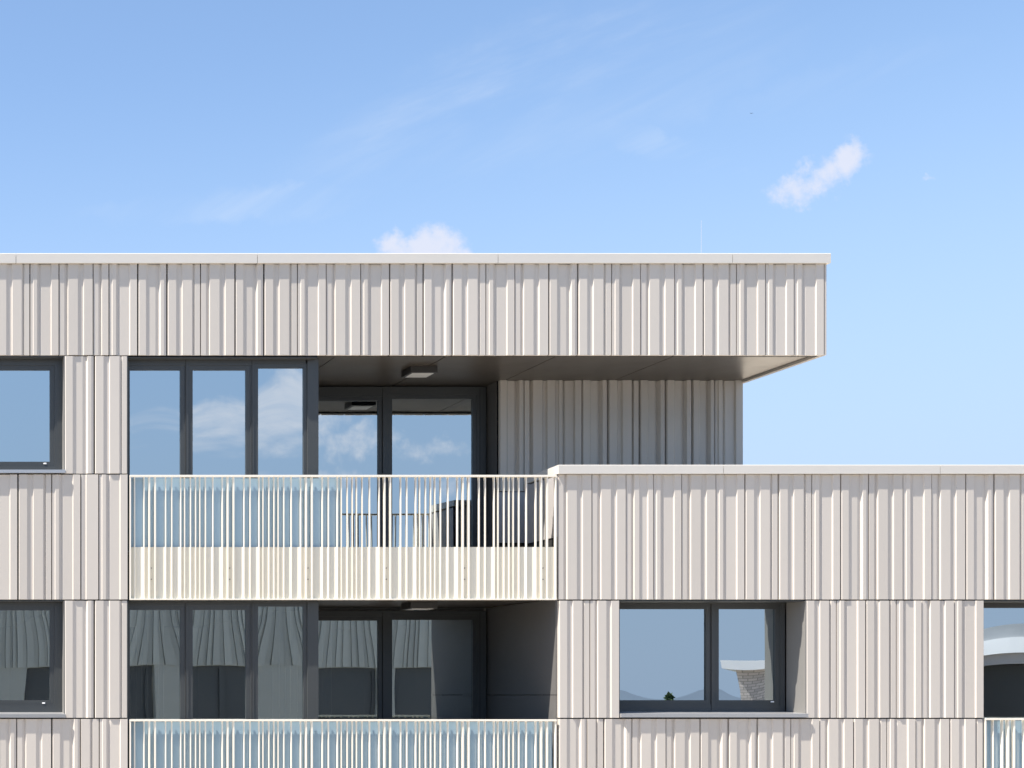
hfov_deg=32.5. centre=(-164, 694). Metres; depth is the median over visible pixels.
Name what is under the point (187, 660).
french window
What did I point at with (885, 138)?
sky
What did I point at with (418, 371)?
ceiling lamp
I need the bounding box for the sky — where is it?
[0,0,1023,464]
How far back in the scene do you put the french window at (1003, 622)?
18.40 m
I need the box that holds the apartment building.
[0,253,1023,767]
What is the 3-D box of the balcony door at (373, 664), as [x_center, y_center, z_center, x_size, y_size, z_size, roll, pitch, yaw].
[7.587,-0.053,19.934,2.368,2.170,0.072,0,0,0]
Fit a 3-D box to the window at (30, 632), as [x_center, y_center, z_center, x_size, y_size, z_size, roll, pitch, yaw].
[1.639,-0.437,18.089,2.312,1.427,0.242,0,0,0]
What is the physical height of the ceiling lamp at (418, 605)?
0.090 m
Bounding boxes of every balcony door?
[319,387,485,546]
[319,611,485,721]
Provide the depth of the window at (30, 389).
18.18 m
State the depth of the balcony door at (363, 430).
19.93 m
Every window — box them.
[0,359,65,473]
[0,602,65,717]
[128,360,306,550]
[128,602,306,767]
[619,603,807,716]
[984,603,1023,720]
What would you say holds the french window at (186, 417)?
in the apartment building
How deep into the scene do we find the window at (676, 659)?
18.40 m
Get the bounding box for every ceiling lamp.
[401,366,436,377]
[401,602,436,609]
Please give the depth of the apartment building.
18.02 m

